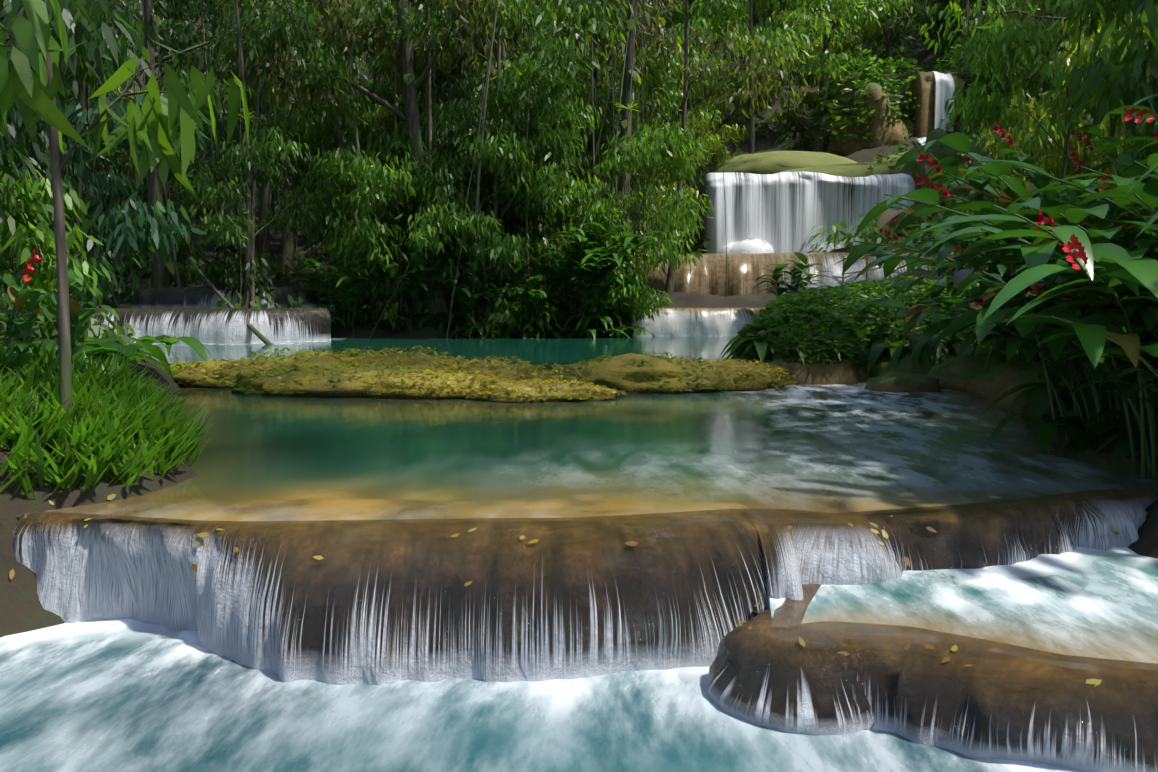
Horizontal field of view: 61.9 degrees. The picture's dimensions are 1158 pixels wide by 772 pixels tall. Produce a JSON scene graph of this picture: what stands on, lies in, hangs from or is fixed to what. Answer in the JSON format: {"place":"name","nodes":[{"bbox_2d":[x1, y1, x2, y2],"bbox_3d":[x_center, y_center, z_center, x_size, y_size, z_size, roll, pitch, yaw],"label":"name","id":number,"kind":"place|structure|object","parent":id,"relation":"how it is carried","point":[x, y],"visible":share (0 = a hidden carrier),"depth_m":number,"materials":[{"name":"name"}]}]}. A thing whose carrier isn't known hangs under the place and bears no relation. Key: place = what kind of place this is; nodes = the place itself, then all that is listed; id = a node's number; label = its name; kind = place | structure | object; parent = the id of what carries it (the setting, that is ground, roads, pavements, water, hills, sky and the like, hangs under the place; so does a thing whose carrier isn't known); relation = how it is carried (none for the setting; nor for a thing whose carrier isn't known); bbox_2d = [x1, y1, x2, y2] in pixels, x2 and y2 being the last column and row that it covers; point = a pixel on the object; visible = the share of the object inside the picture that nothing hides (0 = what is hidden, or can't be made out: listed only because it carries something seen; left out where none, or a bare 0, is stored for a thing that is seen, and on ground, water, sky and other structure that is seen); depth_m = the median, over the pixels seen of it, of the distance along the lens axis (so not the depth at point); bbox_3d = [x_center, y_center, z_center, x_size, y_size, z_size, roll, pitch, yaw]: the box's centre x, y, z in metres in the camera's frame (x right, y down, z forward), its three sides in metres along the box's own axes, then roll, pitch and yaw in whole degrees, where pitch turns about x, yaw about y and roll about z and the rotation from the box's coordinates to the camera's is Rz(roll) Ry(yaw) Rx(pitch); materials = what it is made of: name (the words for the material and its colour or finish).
{"place":"outdoors","nodes":[
{"label":"outdoors","id":0,"kind":"place"},
{"bbox_2d":[0,619,1091,771],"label":"pool water","id":1,"kind":"structure","parent":0,"point":[120,695],"depth_m":3.60,"materials":[{"name":"liquid"}]},
{"bbox_2d":[0,0,1157,637],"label":"terrain","id":2,"kind":"structure","parent":0,"point":[22,610],"depth_m":29.20,"materials":[{"name":"soil"}]},
{"bbox_2d":[0,0,66,224],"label":"understory tree","id":3,"kind":"object","parent":2,"relation":"on","point":[6,157],"visible":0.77,"depth_m":10.82,"materials":[{"name":"green plant"}]},
{"bbox_2d":[0,247,101,376],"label":"red ginger plant","id":4,"kind":"object","parent":2,"relation":"on","point":[29,299],"visible":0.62,"depth_m":6.06,"materials":[{"name":"green plant"}]},
{"bbox_2d":[0,161,110,340],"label":"shrub","id":5,"kind":"object","parent":2,"relation":"on","point":[42,240],"visible":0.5,"depth_m":11.68,"materials":[{"name":"green plant"}]},
{"bbox_2d":[0,176,135,345],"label":"shrub","id":6,"kind":"object","parent":2,"relation":"on","point":[39,212],"visible":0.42,"depth_m":11.63,"materials":[{"name":"green plant"}]},
{"bbox_2d":[27,56,132,253],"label":"understory tree","id":7,"kind":"object","parent":2,"relation":"on","point":[93,201],"visible":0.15,"depth_m":35.30,"materials":[{"name":"green plant"}]},
{"bbox_2d":[0,0,183,134],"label":"understory tree","id":8,"kind":"object","parent":2,"relation":"on","point":[87,55],"visible":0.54,"depth_m":9.23,"materials":[{"name":"green plant"}]},
{"bbox_2d":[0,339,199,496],"bbox_3d":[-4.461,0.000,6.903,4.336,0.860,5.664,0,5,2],"label":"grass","id":9,"kind":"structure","parent":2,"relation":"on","point":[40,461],"depth_m":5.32,"materials":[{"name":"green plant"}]},
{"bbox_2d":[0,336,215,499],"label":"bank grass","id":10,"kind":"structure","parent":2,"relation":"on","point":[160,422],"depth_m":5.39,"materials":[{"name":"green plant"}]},
{"bbox_2d":[0,0,216,315],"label":"understory tree","id":11,"kind":"object","parent":2,"relation":"on","point":[133,235],"visible":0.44,"depth_m":13.32,"materials":[{"name":"green plant"}]},
{"bbox_2d":[0,0,248,423],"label":"sapling tree","id":12,"kind":"object","parent":2,"relation":"on","point":[151,129],"visible":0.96,"depth_m":5.38,"materials":[{"name":"green plant"}]},
{"bbox_2d":[59,0,266,278],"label":"forest tree","id":13,"kind":"object","parent":2,"relation":"on","point":[170,32],"visible":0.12,"depth_m":34.95,"materials":[{"name":"green plant"}]},
{"bbox_2d":[0,308,330,343],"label":"waterfall","id":14,"kind":"object","parent":2,"relation":"on","point":[230,326],"visible":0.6,"depth_m":25.04,"materials":[{"name":"liquid"}]},
{"bbox_2d":[133,229,202,286],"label":"shrub","id":15,"kind":"object","parent":2,"relation":"on","point":[184,275],"visible":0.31,"depth_m":33.56,"materials":[{"name":"green plant"}]},
{"bbox_2d":[88,89,259,282],"bbox_3d":[-14.834,-7.400,36.404,4.773,7.456,6.634,2,6,25],"label":"understory tree","id":16,"kind":"object","parent":2,"relation":"on","point":[143,190],"visible":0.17,"depth_m":35.75,"materials":[{"name":"green plant"}]},
{"bbox_2d":[76,0,276,307],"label":"tree trunks","id":17,"kind":"object","parent":2,"relation":"on","point":[248,245],"visible":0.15,"depth_m":28.41,"materials":[{"name":"brown plant"}]},
{"bbox_2d":[68,0,299,287],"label":"forest tree","id":18,"kind":"object","parent":2,"relation":"on","point":[160,275],"visible":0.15,"depth_m":30.14,"materials":[{"name":"green plant"}]},
{"bbox_2d":[71,180,345,318],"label":"shrubs","id":19,"kind":"object","parent":2,"relation":"on","point":[291,279],"visible":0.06,"depth_m":35.94,"materials":[{"name":"green plant"}]},
{"bbox_2d":[131,287,334,321],"bbox_3d":[-10.279,-2.470,29.600,5.232,1.105,4.377,3,6,27],"label":"cascade rock","id":20,"kind":"object","parent":2,"relation":"on","point":[177,297],"visible":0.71,"depth_m":28.34,"materials":[{"name":"stone"}]},
{"bbox_2d":[196,234,274,294],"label":"shrub","id":21,"kind":"object","parent":2,"relation":"on","point":[226,273],"visible":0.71,"depth_m":27.84,"materials":[{"name":"green plant"}]},
{"bbox_2d":[156,27,328,246],"bbox_3d":[-11.344,-7.636,33.528,6.210,9.429,4.556,-3,6,-32],"label":"understory tree","id":22,"kind":"object","parent":2,"relation":"on","point":[269,115],"visible":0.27,"depth_m":33.20,"materials":[{"name":"green plant"}]},
{"bbox_2d":[137,0,375,257],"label":"forest tree","id":23,"kind":"object","parent":2,"relation":"on","point":[259,242],"visible":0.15,"depth_m":41.84,"materials":[{"name":"green plant"}]},
{"bbox_2d":[162,0,351,307],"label":"understory tree","id":24,"kind":"object","parent":2,"relation":"on","point":[273,141],"visible":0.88,"depth_m":27.12,"materials":[{"name":"green plant"}]},
{"bbox_2d":[189,0,370,274],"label":"forest tree","id":25,"kind":"object","parent":2,"relation":"on","point":[287,250],"visible":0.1,"depth_m":37.82,"materials":[{"name":"green plant"}]},
{"bbox_2d":[270,17,412,281],"bbox_3d":[-7.447,-6.719,30.841,4.940,9.747,3.610,0,5,2],"label":"understory tree","id":26,"kind":"object","parent":2,"relation":"on","point":[310,131],"visible":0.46,"depth_m":30.21,"materials":[{"name":"green plant"}]},
{"bbox_2d":[298,255,386,326],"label":"shrub","id":27,"kind":"object","parent":2,"relation":"on","point":[345,278],"visible":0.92,"depth_m":28.39,"materials":[{"name":"green plant"}]},
{"bbox_2d":[215,0,519,281],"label":"forest tree","id":28,"kind":"object","parent":2,"relation":"on","point":[338,140],"visible":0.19,"depth_m":31.40,"materials":[{"name":"green plant"}]},
{"bbox_2d":[226,0,528,337],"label":"forest tree","id":29,"kind":"object","parent":2,"relation":"on","point":[410,116],"visible":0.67,"depth_m":28.45,"materials":[{"name":"green plant"}]},
{"bbox_2d":[216,0,555,267],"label":"tree","id":30,"kind":"object","parent":2,"relation":"on","point":[399,90],"visible":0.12,"depth_m":32.42,"materials":[{"name":"green plant"}]},
{"bbox_2d":[307,109,482,278],"bbox_3d":[-5.767,-5.420,30.960,5.479,6.591,4.149,5,7,45],"label":"understory tree","id":31,"kind":"object","parent":2,"relation":"on","point":[395,146],"visible":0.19,"depth_m":29.58,"materials":[{"name":"green plant"}]},
{"bbox_2d":[309,144,483,329],"bbox_3d":[-5.285,-4.205,28.586,5.163,5.610,4.479,0,5,2],"label":"understory tree","id":32,"kind":"object","parent":2,"relation":"on","point":[356,235],"visible":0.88,"depth_m":27.80,"materials":[{"name":"green plant"}]},
{"bbox_2d":[331,46,468,202],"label":"understory tree","id":33,"kind":"object","parent":2,"relation":"on","point":[379,91],"visible":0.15,"depth_m":34.47,"materials":[{"name":"green plant"}]},
{"bbox_2d":[357,237,455,324],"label":"shrub","id":34,"kind":"object","parent":2,"relation":"on","point":[420,272],"visible":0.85,"depth_m":28.45,"materials":[{"name":"green plant"}]},
{"bbox_2d":[396,69,542,257],"bbox_3d":[-3.455,-6.169,31.030,4.872,7.690,5.050,-4,7,-41],"label":"understory tree","id":35,"kind":"object","parent":2,"relation":"on","point":[461,86],"visible":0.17,"depth_m":30.34,"materials":[{"name":"green plant"}]},
{"bbox_2d":[428,262,513,328],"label":"shrub","id":36,"kind":"object","parent":2,"relation":"on","point":[460,289],"visible":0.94,"depth_m":28.63,"materials":[{"name":"green plant"}]},
{"bbox_2d":[300,0,652,282],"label":"forest tree","id":37,"kind":"object","parent":2,"relation":"on","point":[580,8],"visible":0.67,"depth_m":27.61,"materials":[{"name":"green plant"}]},
{"bbox_2d":[169,351,784,402],"bbox_3d":[-1.824,-0.174,12.243,8.591,0.525,4.844,-2,5,-17],"label":"mossy islet","id":38,"kind":"object","parent":2,"relation":"on","point":[612,372],"visible":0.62,"depth_m":11.38,"materials":[{"name":"stone"}]},
{"bbox_2d":[160,345,795,399],"bbox_3d":[-1.854,-0.261,12.196,8.786,0.491,5.117,-2,5,-17],"label":"moss foliage","id":39,"kind":"object","parent":38,"relation":"on","point":[481,390],"visible":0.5,"depth_m":11.48,"materials":[{"name":"yellow plant"}]},
{"bbox_2d":[297,1,659,234],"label":"forest tree","id":40,"kind":"object","parent":2,"relation":"on","point":[383,30],"visible":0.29,"depth_m":31.31,"materials":[{"name":"green plant"}]},
{"bbox_2d":[334,271,639,337],"bbox_3d":[-3.091,-2.547,30.868,10.287,2.637,5.938,0,5,2],"label":"shrub foliage","id":41,"kind":"object","parent":2,"relation":"on","point":[393,308],"visible":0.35,"depth_m":29.00,"materials":[{"name":"green plant"}]},
{"bbox_2d":[416,93,560,330],"bbox_3d":[-2.665,-5.037,29.177,4.239,7.508,4.950,0,5,2],"label":"understory tree","id":42,"kind":"object","parent":2,"relation":"on","point":[464,115],"visible":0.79,"depth_m":28.28,"materials":[{"name":"green plant"}]},
{"bbox_2d":[344,0,648,338],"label":"tree trunks","id":43,"kind":"object","parent":2,"relation":"on","point":[495,210],"visible":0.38,"depth_m":29.86,"materials":[{"name":"brown plant"}]},
{"bbox_2d":[433,0,602,324],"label":"understory tree","id":44,"kind":"object","parent":2,"relation":"on","point":[493,156],"visible":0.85,"depth_m":27.72,"materials":[{"name":"green plant"}]},
{"bbox_2d":[381,0,659,274],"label":"forest tree","id":45,"kind":"object","parent":2,"relation":"on","point":[482,71],"visible":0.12,"depth_m":31.61,"materials":[{"name":"green plant"}]},
{"bbox_2d":[483,205,563,300],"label":"shrub","id":46,"kind":"object","parent":2,"relation":"on","point":[535,234],"visible":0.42,"depth_m":30.26,"materials":[{"name":"green plant"}]},
{"bbox_2d":[14,0,1060,260],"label":"hillside shrub foliage","id":47,"kind":"object","parent":2,"relation":"on","point":[770,122],"visible":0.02,"depth_m":60.56,"materials":[{"name":"green plant"}]},
{"bbox_2d":[472,81,609,307],"bbox_3d":[-1.193,-5.655,30.135,3.916,7.257,4.912,-4,6,-35],"label":"understory tree","id":48,"kind":"object","parent":2,"relation":"on","point":[558,156],"visible":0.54,"depth_m":29.14,"materials":[{"name":"green plant"}]},
{"bbox_2d":[511,256,579,331],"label":"shrub","id":49,"kind":"object","parent":2,"relation":"on","point":[538,280],"visible":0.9,"depth_m":28.46,"materials":[{"name":"green plant"}]},
{"bbox_2d":[515,94,634,252],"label":"understory tree","id":50,"kind":"object","parent":2,"relation":"on","point":[603,138],"visible":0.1,"depth_m":32.68,"materials":[{"name":"green plant"}]},
{"bbox_2d":[0,303,1157,479],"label":"bank fern plants","id":51,"kind":"object","parent":2,"relation":"on","point":[1046,425],"visible":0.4,"depth_m":9.99,"materials":[{"name":"green plant"}]},
{"bbox_2d":[544,226,616,315],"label":"shrub","id":52,"kind":"object","parent":2,"relation":"on","point":[599,300],"visible":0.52,"depth_m":28.97,"materials":[{"name":"green plant"}]},
{"bbox_2d":[13,487,1157,684],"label":"rock ledge","id":53,"kind":"object","parent":2,"relation":"on","point":[376,602],"visible":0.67,"depth_m":4.36,"materials":[{"name":"stone"}]},
{"bbox_2d":[479,0,709,226],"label":"forest tree","id":54,"kind":"object","parent":2,"relation":"on","point":[668,69],"visible":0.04,"depth_m":34.90,"materials":[{"name":"green plant"}]},
{"bbox_2d":[539,240,653,323],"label":"shrub","id":55,"kind":"object","parent":2,"relation":"on","point":[574,273],"visible":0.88,"depth_m":28.41,"materials":[{"name":"green plant"}]},
{"bbox_2d":[539,83,669,244],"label":"understory tree","id":56,"kind":"object","parent":2,"relation":"on","point":[602,105],"visible":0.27,"depth_m":32.39,"materials":[{"name":"green plant"}]},
{"bbox_2d":[550,222,665,315],"bbox_3d":[0.831,-3.370,28.518,3.548,2.890,2.150,0,5,2],"label":"heliconia plant","id":57,"kind":"object","parent":2,"relation":"on","point":[632,239],"visible":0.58,"depth_m":28.52,"materials":[{"name":"green plant"}]},
{"bbox_2d":[589,247,671,321],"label":"shrub","id":58,"kind":"object","parent":2,"relation":"on","point":[633,286],"visible":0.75,"depth_m":28.83,"materials":[{"name":"green plant"}]},
{"bbox_2d":[541,0,722,288],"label":"forest tree","id":59,"kind":"object","parent":2,"relation":"on","point":[636,78],"visible":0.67,"depth_m":31.40,"materials":[{"name":"green plant"}]},
{"bbox_2d":[567,120,716,291],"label":"understory tree","id":60,"kind":"object","parent":2,"relation":"on","point":[666,144],"visible":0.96,"depth_m":29.30,"materials":[{"name":"green plant"}]},
{"bbox_2d":[596,46,698,233],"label":"understory tree","id":61,"kind":"object","parent":2,"relation":"on","point":[653,97],"visible":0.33,"depth_m":34.61,"materials":[{"name":"green plant"}]},
{"bbox_2d":[635,17,729,216],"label":"understory tree","id":62,"kind":"object","parent":2,"relation":"on","point":[696,49],"visible":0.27,"depth_m":47.98,"materials":[{"name":"green plant"}]},
{"bbox_2d":[652,111,733,189],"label":"understory tree","id":63,"kind":"object","parent":2,"relation":"on","point":[712,143],"visible":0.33,"depth_m":47.03,"materials":[{"name":"green plant"}]},
{"bbox_2d":[579,0,807,292],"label":"twiggy tree","id":64,"kind":"object","parent":2,"relation":"on","point":[669,282],"visible":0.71,"depth_m":32.01,"materials":[{"name":"green plant"}]},
{"bbox_2d":[647,77,748,144],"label":"understory tree","id":65,"kind":"object","parent":2,"relation":"on","point":[715,93],"visible":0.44,"depth_m":54.27,"materials":[{"name":"green plant"}]},
{"bbox_2d":[631,308,765,336],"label":"waterfall","id":66,"kind":"object","parent":2,"relation":"on","point":[706,322],"visible":0.48,"depth_m":29.67,"materials":[{"name":"liquid"}]},
{"bbox_2d":[668,0,855,153],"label":"forest tree","id":67,"kind":"object","parent":2,"relation":"on","point":[722,13],"visible":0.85,"depth_m":49.65,"materials":[{"name":"green plant"}]},
{"bbox_2d":[732,8,824,137],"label":"understory tree","id":68,"kind":"object","parent":2,"relation":"on","point":[792,115],"visible":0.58,"depth_m":57.37,"materials":[{"name":"green plant"}]},
{"bbox_2d":[704,151,856,177],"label":"mossy rock","id":69,"kind":"object","parent":2,"relation":"on","point":[766,163],"visible":0.31,"depth_m":45.96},
{"bbox_2d":[613,252,959,296],"bbox_3d":[7.383,-3.676,36.235,19.335,2.452,8.970,0,5,2],"label":"cascade rock","id":70,"kind":"object","parent":2,"relation":"on","point":[708,273],"visible":0.19,"depth_m":33.09,"materials":[{"name":"stone"}]},
{"bbox_2d":[752,252,834,302],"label":"shrub","id":71,"kind":"object","parent":2,"relation":"on","point":[799,282],"visible":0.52,"depth_m":29.46,"materials":[{"name":"green plant"}]},
{"bbox_2d":[677,172,914,253],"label":"cascade rock","id":72,"kind":"object","parent":2,"relation":"on","point":[701,189],"depth_m":41.03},
{"bbox_2d":[702,171,915,252],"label":"waterfall","id":73,"kind":"object","parent":2,"relation":"on","point":[780,212],"visible":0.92,"depth_m":40.50,"materials":[{"name":"liquid"}]},
{"bbox_2d":[773,162,904,176],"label":"rock","id":74,"kind":"object","parent":2,"relation":"on","point":[853,170],"visible":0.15,"depth_m":42.63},
{"bbox_2d":[794,0,913,152],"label":"forest tree","id":75,"kind":"object","parent":2,"relation":"on","point":[862,10],"visible":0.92,"depth_m":53.21,"materials":[{"name":"green plant"}]},
{"bbox_2d":[808,69,914,153],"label":"cliff rock","id":76,"kind":"object","parent":2,"relation":"on","point":[896,133],"visible":0.29,"depth_m":52.66,"materials":[{"name":"stone"}]},
{"bbox_2d":[719,276,1017,377],"bbox_3d":[4.672,-0.844,14.364,5.378,1.615,4.246,0,5,2],"label":"bush","id":77,"kind":"object","parent":2,"relation":"on","point":[798,322],"visible":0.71,"depth_m":13.04,"materials":[{"name":"green plant"}]},
{"bbox_2d":[810,200,992,293],"bbox_3d":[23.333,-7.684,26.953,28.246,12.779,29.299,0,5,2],"label":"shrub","id":78,"kind":"object","parent":2,"relation":"on","point":[875,237],"visible":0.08,"depth_m":39.00,"materials":[{"name":"green plant"}]},
{"bbox_2d":[799,24,1032,223],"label":"cliff shrub foliage","id":79,"kind":"object","parent":2,"relation":"on","point":[859,84],"visible":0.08,"depth_m":52.49,"materials":[{"name":"green plant"}]},
{"bbox_2d":[707,584,1157,771],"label":"rock ledge","id":80,"kind":"object","parent":2,"relation":"on","point":[999,700],"visible":0.83,"depth_m":3.52,"materials":[{"name":"stone"}]},
{"bbox_2d":[900,71,964,137],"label":"rock","id":81,"kind":"object","parent":2,"relation":"on","point":[923,93],"visible":0.4,"depth_m":52.45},
{"bbox_2d":[853,186,1043,357],"bbox_3d":[4.509,-1.139,11.823,2.441,2.458,3.376,-4,6,-36],"label":"red ginger plant","id":82,"kind":"object","parent":2,"relation":"on","point":[890,265],"visible":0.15,"depth_m":12.53,"materials":[{"name":"green plant"}]},
{"bbox_2d":[882,128,1049,236],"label":"plant","id":83,"kind":"object","parent":2,"relation":"on","point":[932,135],"visible":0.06,"depth_m":40.67,"materials":[{"name":"plant"}]},
{"bbox_2d":[834,149,1154,442],"bbox_3d":[3.088,-0.715,7.626,2.811,2.344,2.219,5,7,43],"label":"red ginger plant","id":84,"kind":"object","parent":2,"relation":"on","point":[963,277],"visible":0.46,"depth_m":7.46,"materials":[{"name":"green plant"}]},
{"bbox_2d":[853,132,1157,460],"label":"red ginger plant","id":85,"kind":"object","parent":2,"relation":"on","point":[1013,188],"visible":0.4,"depth_m":6.47,"materials":[{"name":"green plant"}]},
{"bbox_2d":[864,349,1157,430],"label":"bank rock","id":86,"kind":"object","parent":2,"relation":"on","point":[996,376],"visible":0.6,"depth_m":11.44,"materials":[{"name":"stone"}]},
{"bbox_2d":[899,0,1125,149],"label":"forest tree","id":87,"kind":"object","parent":2,"relation":"on","point":[990,12],"visible":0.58,"depth_m":29.70,"materials":[{"name":"green plant"}]},
{"bbox_2d":[874,147,1152,374],"bbox_3d":[4.928,-1.131,10.767,2.339,2.626,3.398,-3,6,-28],"label":"red ginger plant","id":88,"kind":"object","parent":2,"relation":"on","point":[1031,178],"visible":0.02,"depth_m":10.20,"materials":[{"name":"green plant"}]},
{"bbox_2d":[877,122,1156,381],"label":"red ginger plant","id":89,"kind":"object","parent":2,"relation":"on","point":[890,214],"visible":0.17,"depth_m":9.34,"materials":[{"name":"green plant"}]},
{"bbox_2d":[971,89,1089,214],"bbox_3d":[15.673,-6.898,32.196,4.785,5.622,4.781,0,5,2],"label":"shrub","id":90,"kind":"object","parent":2,"relation":"on","point":[996,150],"visible":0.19,"depth_m":32.38,"materials":[{"name":"green plant"}]},
{"bbox_2d":[917,176,1157,477],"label":"red ginger plant","id":91,"kind":"object","parent":2,"relation":"on","point":[1132,276],"visible":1,"depth_m":5.23,"materials":[{"name":"green plant"}]},
{"bbox_2d":[921,0,1157,223],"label":"understory tree","id":92,"kind":"object","parent":2,"relation":"on","point":[1008,39],"visible":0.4,"depth_m":17.59,"materials":[{"name":"green plant"}]},
{"bbox_2d":[932,104,1157,307],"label":"red ginger plant","id":93,"kind":"object","parent":2,"relation":"on","point":[1138,112],"visible":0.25,"depth_m":6.51,"materials":[{"name":"green plant"}]},
{"bbox_2d":[1009,14,1148,198],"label":"understory tree","id":94,"kind":"object","parent":2,"relation":"on","point":[1071,167],"visible":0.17,"depth_m":21.68,"materials":[{"name":"green plant"}]},
{"bbox_2d":[1040,94,1157,359],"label":"red ginger plant","id":95,"kind":"object","parent":2,"relation":"on","point":[1121,162],"visible":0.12,"depth_m":8.93,"materials":[{"name":"green plant"}]},
{"bbox_2d":[1065,0,1157,147],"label":"understory tree","id":96,"kind":"object","parent":2,"relation":"on","point":[1123,82],"visible":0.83,"depth_m":9.31,"materials":[{"name":"green plant"}]},
{"bbox_2d":[1096,5,1157,183],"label":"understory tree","id":97,"kind":"object","parent":2,"relation":"on","point":[1143,130],"visible":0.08,"depth_m":16.14,"materials":[{"name":"green plant"}]},
{"bbox_2d":[48,336,1157,520],"bbox_3d":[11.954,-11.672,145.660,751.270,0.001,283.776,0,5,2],"label":"pool water","id":98,"kind":"structure","parent":0,"point":[840,448],"depth_m":6.86,"materials":[{"name":"liquid"}]},
{"bbox_2d":[736,348,874,384],"bbox_3d":[3.010,-0.271,13.159,2.121,0.700,1.527,0,5,2],"label":"mound rock","id":99,"kind":"object","parent":98,"relation":"in","point":[823,374],"visible":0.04,"depth_m":12.52,"materials":[{"name":"stone"}]},
{"bbox_2d":[770,547,1157,662],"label":"pool water","id":100,"kind":"structure","parent":0,"point":[1088,602],"depth_m":4.23,"materials":[{"name":"liquid"}]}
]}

